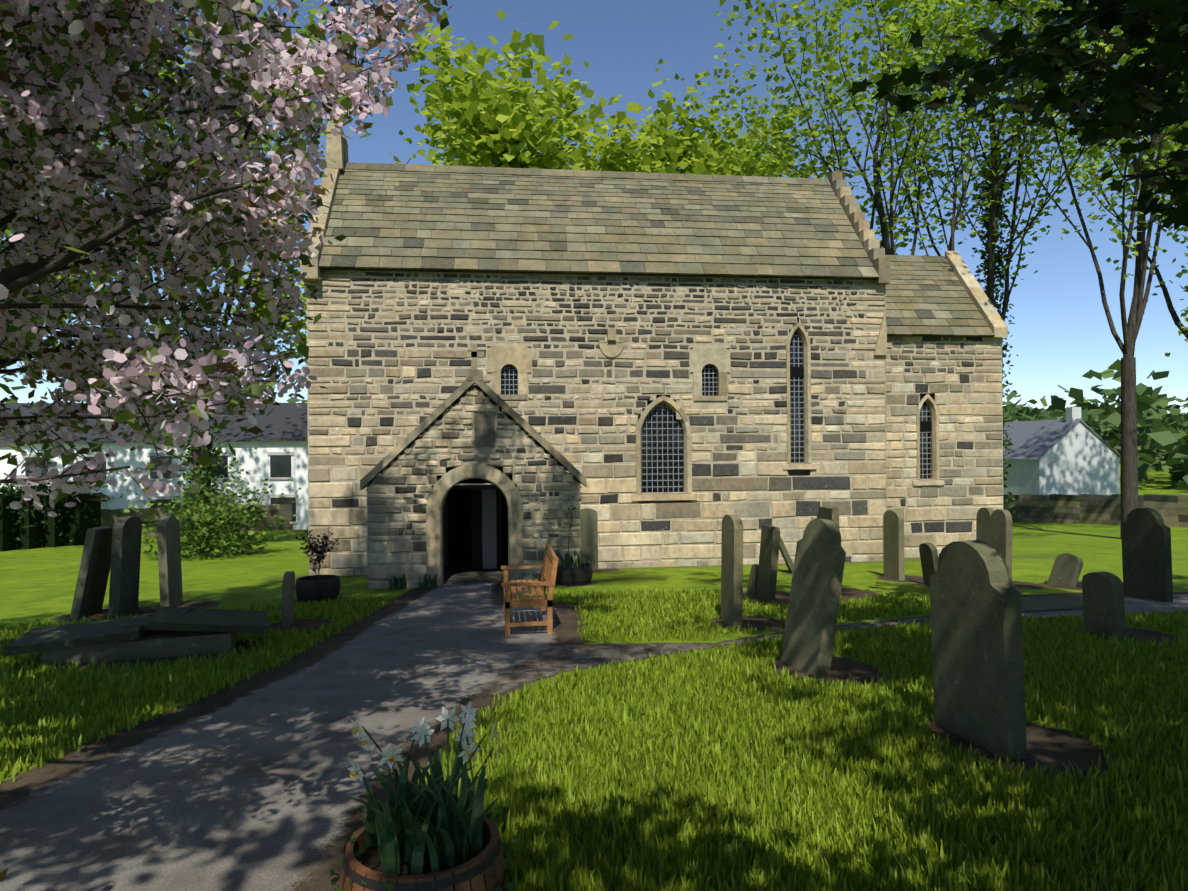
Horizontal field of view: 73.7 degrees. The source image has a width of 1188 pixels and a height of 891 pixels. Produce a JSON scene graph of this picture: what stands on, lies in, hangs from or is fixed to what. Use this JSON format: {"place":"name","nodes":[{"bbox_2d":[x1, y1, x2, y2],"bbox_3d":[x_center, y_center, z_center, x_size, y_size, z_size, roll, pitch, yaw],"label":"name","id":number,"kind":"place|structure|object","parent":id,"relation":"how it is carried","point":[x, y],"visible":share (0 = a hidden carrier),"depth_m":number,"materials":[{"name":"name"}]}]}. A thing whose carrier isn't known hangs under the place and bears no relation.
{"place":"outdoors","nodes":[
{"label":"outdoors","id":0,"kind":"place"},
{"bbox_2d":[0,130,180,406],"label":"tree","id":1,"kind":"object","parent":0,"point":[96,284],"depth_m":28.44,"materials":[{"name":"plant"}]},
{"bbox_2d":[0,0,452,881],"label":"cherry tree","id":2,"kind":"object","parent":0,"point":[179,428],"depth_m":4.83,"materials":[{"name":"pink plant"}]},
{"bbox_2d":[222,160,418,365],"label":"tree","id":3,"kind":"object","parent":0,"point":[300,324],"depth_m":50.24,"materials":[{"name":"green plant"}]},
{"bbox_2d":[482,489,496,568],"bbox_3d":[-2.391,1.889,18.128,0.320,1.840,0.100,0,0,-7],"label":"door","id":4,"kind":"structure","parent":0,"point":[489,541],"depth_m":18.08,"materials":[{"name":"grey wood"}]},
{"bbox_2d":[0,587,1187,890],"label":"grass","id":5,"kind":"structure","parent":0,"point":[554,793],"depth_m":5.71,"materials":[{"name":"green plant"}]},
{"bbox_2d":[0,464,1187,890],"bbox_3d":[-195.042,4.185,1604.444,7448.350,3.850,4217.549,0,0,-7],"label":"ground","id":6,"kind":"structure","parent":0,"point":[242,784],"depth_m":7.18,"materials":[{"name":"green plant"}]},
{"bbox_2d":[0,476,108,551],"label":"hedge","id":7,"kind":"object","parent":6,"relation":"on","point":[49,534],"depth_m":28.97,"materials":[{"name":"green plant"}]},
{"bbox_2d":[4,607,269,665],"bbox_3d":[-5.545,2.387,9.912,2.784,0.577,1.041,0,0,-21],"label":"broken table tomb","id":8,"kind":"object","parent":6,"relation":"on","point":[168,631],"visible":0.92,"depth_m":9.62,"materials":[{"name":"grey stone"}]},
{"bbox_2d":[0,403,307,529],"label":"house","id":9,"kind":"structure","parent":6,"relation":"on","point":[279,460],"depth_m":39.07,"materials":[{"name":"paint"}]},
{"bbox_2d":[25,455,295,521],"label":"house windows","id":10,"kind":"structure","parent":9,"relation":"in","point":[280,465],"depth_m":38.90,"materials":[{"name":"grey glass"}]},
{"bbox_2d":[101,499,228,508],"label":"terrace doors","id":11,"kind":"structure","parent":9,"relation":"in","point":[103,504],"depth_m":38.23,"materials":[{"name":"white"}]},
{"bbox_2d":[169,265,233,552],"bbox_3d":[-12.896,-1.797,25.927,1.968,11.369,1.917,0,0,-7],"label":"ivy tree","id":12,"kind":"object","parent":6,"relation":"on","point":[217,452],"visible":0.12,"depth_m":25.77,"materials":[{"name":"green plant"}]},
{"bbox_2d":[105,434,301,560],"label":"shrub leaves","id":13,"kind":"object","parent":6,"relation":"on","point":[207,530],"visible":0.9,"depth_m":23.90,"materials":[{"name":"green plant"}]},
{"bbox_2d":[7,0,473,550],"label":"ivy tree","id":14,"kind":"object","parent":6,"relation":"on","point":[401,133],"depth_m":25.06,"materials":[{"name":"plant"}]},
{"bbox_2d":[295,575,340,602],"bbox_3d":[-4.982,2.598,14.316,0.783,0.420,0.783,0,0,-7],"label":"planter","id":15,"kind":"object","parent":6,"relation":"on","point":[311,588],"visible":0.96,"depth_m":14.02,"materials":[{"name":"black plastic"}]},
{"bbox_2d":[295,530,338,579],"bbox_3d":[-4.974,1.982,14.286,0.745,0.915,0.718,0,0,-7],"label":"potted shrub","id":16,"kind":"object","parent":15,"relation":"on","point":[315,550],"depth_m":14.26,"materials":[{"name":"plant"}]},
{"bbox_2d":[386,572,408,589],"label":"bulb leaves","id":17,"kind":"object","parent":6,"relation":"on","point":[403,582],"visible":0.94,"depth_m":15.68,"materials":[{"name":"green plant"}]},
{"bbox_2d":[339,816,505,890],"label":"planter","id":18,"kind":"object","parent":6,"relation":"on","point":[356,871],"visible":0.6,"depth_m":3.38,"materials":[{"name":"brown wood"}]},
{"bbox_2d":[327,805,519,890],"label":"planter ivy","id":19,"kind":"object","parent":18,"relation":"in","point":[511,886],"visible":0.31,"depth_m":3.46,"materials":[{"name":"green plant"}]},
{"bbox_2d":[344,701,504,874],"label":"daffodil leaves","id":20,"kind":"object","parent":18,"relation":"in","point":[408,817],"visible":1,"depth_m":3.51,"materials":[{"name":"green plant"}]},
{"bbox_2d":[416,572,436,588],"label":"bulb leaves","id":21,"kind":"object","parent":6,"relation":"on","point":[433,582],"visible":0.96,"depth_m":15.71,"materials":[{"name":"green plant"}]},
{"bbox_2d":[369,386,578,485],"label":"porch gable wall","id":22,"kind":"structure","parent":6,"relation":"on","point":[481,450],"depth_m":16.10,"materials":[{"name":"grey stone"}]},
{"bbox_2d":[366,385,579,486],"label":"porch roof slates","id":23,"kind":"object","parent":22,"relation":"on","point":[507,415],"visible":0.12,"depth_m":16.52,"materials":[{"name":"grey stone"}]},
{"bbox_2d":[448,490,507,565],"bbox_3d":[-2.719,1.696,18.651,1.400,2.250,0.017,0,0,-7],"label":"doorway interior","id":24,"kind":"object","parent":22,"relation":"attached to","point":[459,531],"depth_m":18.60,"materials":[{"name":"black"}]},
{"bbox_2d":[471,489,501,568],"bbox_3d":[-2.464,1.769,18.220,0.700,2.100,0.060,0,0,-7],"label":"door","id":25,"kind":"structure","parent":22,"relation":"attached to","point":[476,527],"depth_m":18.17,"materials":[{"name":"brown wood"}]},
{"bbox_2d":[444,565,507,582],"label":"porch floor slab","id":26,"kind":"structure","parent":6,"relation":"on","point":[460,574],"depth_m":17.23,"materials":[{"name":"grey stone"}]},
{"bbox_2d":[501,543,558,635],"bbox_3d":[-0.953,2.033,11.456,0.770,1.033,1.620,0,0,-7],"label":"bench","id":27,"kind":"object","parent":6,"relation":"on","point":[549,569],"visible":1,"depth_m":10.70,"materials":[{"name":"brown wood"}]},
{"bbox_2d":[532,571,541,580],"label":"bulb leaves","id":28,"kind":"object","parent":6,"relation":"on","point":[538,577],"visible":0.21,"depth_m":16.07,"materials":[{"name":"green plant"}]},
{"bbox_2d":[556,563,592,585],"bbox_3d":[-0.414,2.635,16.159,0.783,0.400,0.783,0,0,-7],"label":"planter","id":29,"kind":"object","parent":6,"relation":"on","point":[573,576],"visible":0.85,"depth_m":15.83,"materials":[{"name":"black plastic"}]},
{"bbox_2d":[556,550,585,566],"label":"planter bulb leaves","id":30,"kind":"object","parent":29,"relation":"in","point":[567,563],"visible":0.88,"depth_m":16.12,"materials":[{"name":"green plant"}]},
{"bbox_2d":[563,494,580,558],"bbox_3d":[-0.453,1.731,16.359,0.415,1.509,0.684,0,0,-7],"label":"planter shrub","id":31,"kind":"object","parent":29,"relation":"on","point":[574,508],"depth_m":16.20,"materials":[{"name":"green plant"}]},
{"bbox_2d":[5,359,1187,489],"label":"trees","id":32,"kind":"object","parent":6,"relation":"on","point":[1160,433],"visible":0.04,"depth_m":86.63,"materials":[{"name":"green plant"}]},
{"bbox_2d":[70,506,1172,759],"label":"gravestones","id":33,"kind":"object","parent":6,"relation":"on","point":[976,646],"visible":0.92,"depth_m":9.93,"materials":[{"name":"grey stone"}]},
{"bbox_2d":[101,494,1187,537],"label":"boundary wall","id":34,"kind":"structure","parent":6,"relation":"on","point":[1172,510],"depth_m":34.67,"materials":[{"name":"stone"}]},
{"bbox_2d":[320,173,993,490],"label":"church roof deck","id":35,"kind":"structure","parent":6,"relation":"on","point":[465,487],"depth_m":18.83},
{"bbox_2d":[319,162,994,335],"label":"church roof slates","id":36,"kind":"object","parent":35,"relation":"on","point":[658,223],"visible":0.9,"depth_m":20.33,"materials":[{"name":"grey stone"}]},
{"bbox_2d":[443,317,937,565],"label":"church wall","id":37,"kind":"structure","parent":6,"relation":"on","point":[798,472],"depth_m":19.50,"materials":[{"name":"beige stone"}]},
{"bbox_2d":[360,284,944,586],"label":"church wall dressings","id":38,"kind":"structure","parent":37,"relation":"attached to","point":[499,358],"depth_m":18.73,"materials":[{"name":"beige stone"}]},
{"bbox_2d":[300,118,1007,336],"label":"church gable copings","id":39,"kind":"object","parent":37,"relation":"on","point":[337,149],"visible":0.67,"depth_m":20.52,"materials":[{"name":"beige stone"}]},
{"bbox_2d":[306,270,1002,583],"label":"wall stones","id":40,"kind":"object","parent":37,"relation":"attached to","point":[701,405],"visible":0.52,"depth_m":19.02,"materials":[{"name":"beige stone"}]},
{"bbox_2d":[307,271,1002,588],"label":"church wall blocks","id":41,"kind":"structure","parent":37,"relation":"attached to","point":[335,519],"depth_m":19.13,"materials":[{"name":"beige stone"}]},
{"bbox_2d":[501,332,929,492],"bbox_3d":[3.365,-0.852,19.732,11.274,4.010,0.453,0,0,-10],"label":"window lattice","id":42,"kind":"object","parent":37,"relation":"in","point":[652,449],"visible":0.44,"depth_m":19.44,"materials":[{"name":"black metal"}]},
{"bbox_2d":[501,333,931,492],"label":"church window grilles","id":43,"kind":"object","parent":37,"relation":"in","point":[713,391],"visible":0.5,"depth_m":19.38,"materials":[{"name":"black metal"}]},
{"bbox_2d":[890,0,1187,538],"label":"tree","id":44,"kind":"object","parent":6,"relation":"on","point":[1129,456],"depth_m":25.66,"materials":[{"name":"green plant"}]},
{"bbox_2d":[1021,595,1082,612],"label":"ledger slab","id":45,"kind":"structure","parent":6,"relation":"on","point":[1054,603],"depth_m":12.36,"materials":[{"name":"grey stone"}]},
{"bbox_2d":[1003,407,1120,494],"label":"house","id":46,"kind":"structure","parent":6,"relation":"on","point":[1073,453],"depth_m":54.75,"materials":[{"name":"white paint"}]},
{"bbox_2d":[0,0,1187,412],"label":"sky","id":47,"kind":"structure","parent":0,"point":[1061,332],"materials":[{"name":"blue"}]},
{"bbox_2d":[406,9,810,176],"bbox_3d":[-3.883,-9.792,44.307,25.944,28.645,22.107,0,0,37],"label":"tree","id":48,"kind":"object","parent":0,"point":[505,124],"depth_m":36.85,"materials":[{"name":"green plant"}]},
{"bbox_2d":[544,104,868,206],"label":"tree","id":49,"kind":"object","parent":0,"point":[683,165],"depth_m":41.72,"materials":[{"name":"green plant"}]},
{"bbox_2d":[790,367,931,430],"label":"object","id":50,"kind":"object","parent":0,"point":[799,372],"visible":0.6,"depth_m":19.75,"materials":[{"name":"black metal"}]},
{"bbox_2d":[655,0,1125,255],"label":"tree","id":51,"kind":"object","parent":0,"point":[894,25],"depth_m":27.59,"materials":[{"name":"green plant"}]},
{"bbox_2d":[845,0,1187,230],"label":"sycamore","id":52,"kind":"object","parent":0,"point":[1122,111],"depth_m":5.33,"materials":[{"name":"green plant"}]},
{"bbox_2d":[856,0,1184,321],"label":"tree","id":53,"kind":"object","parent":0,"point":[1012,120],"depth_m":29.24,"materials":[{"name":"green plant"}]},
{"bbox_2d":[970,148,1019,531],"bbox_3d":[15.273,-3.868,30.282,1.694,15.362,1.765,0,0,-27],"label":"ivy","id":54,"kind":"object","parent":53,"relation":"attached to","point":[985,188],"visible":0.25,"depth_m":30.20,"materials":[{"name":"green plant"}]},
{"bbox_2d":[1004,408,1180,458],"bbox_3d":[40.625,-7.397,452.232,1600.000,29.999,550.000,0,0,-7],"label":"distant hill","id":55,"kind":"structure","parent":0,"point":[1048,412],"depth_m":374.24,"materials":[{"name":"green plant"}]},
{"bbox_2d":[1022,64,1187,356],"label":"tree","id":56,"kind":"object","parent":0,"point":[1085,176],"depth_m":39.53,"materials":[{"name":"green plant"}]}
]}

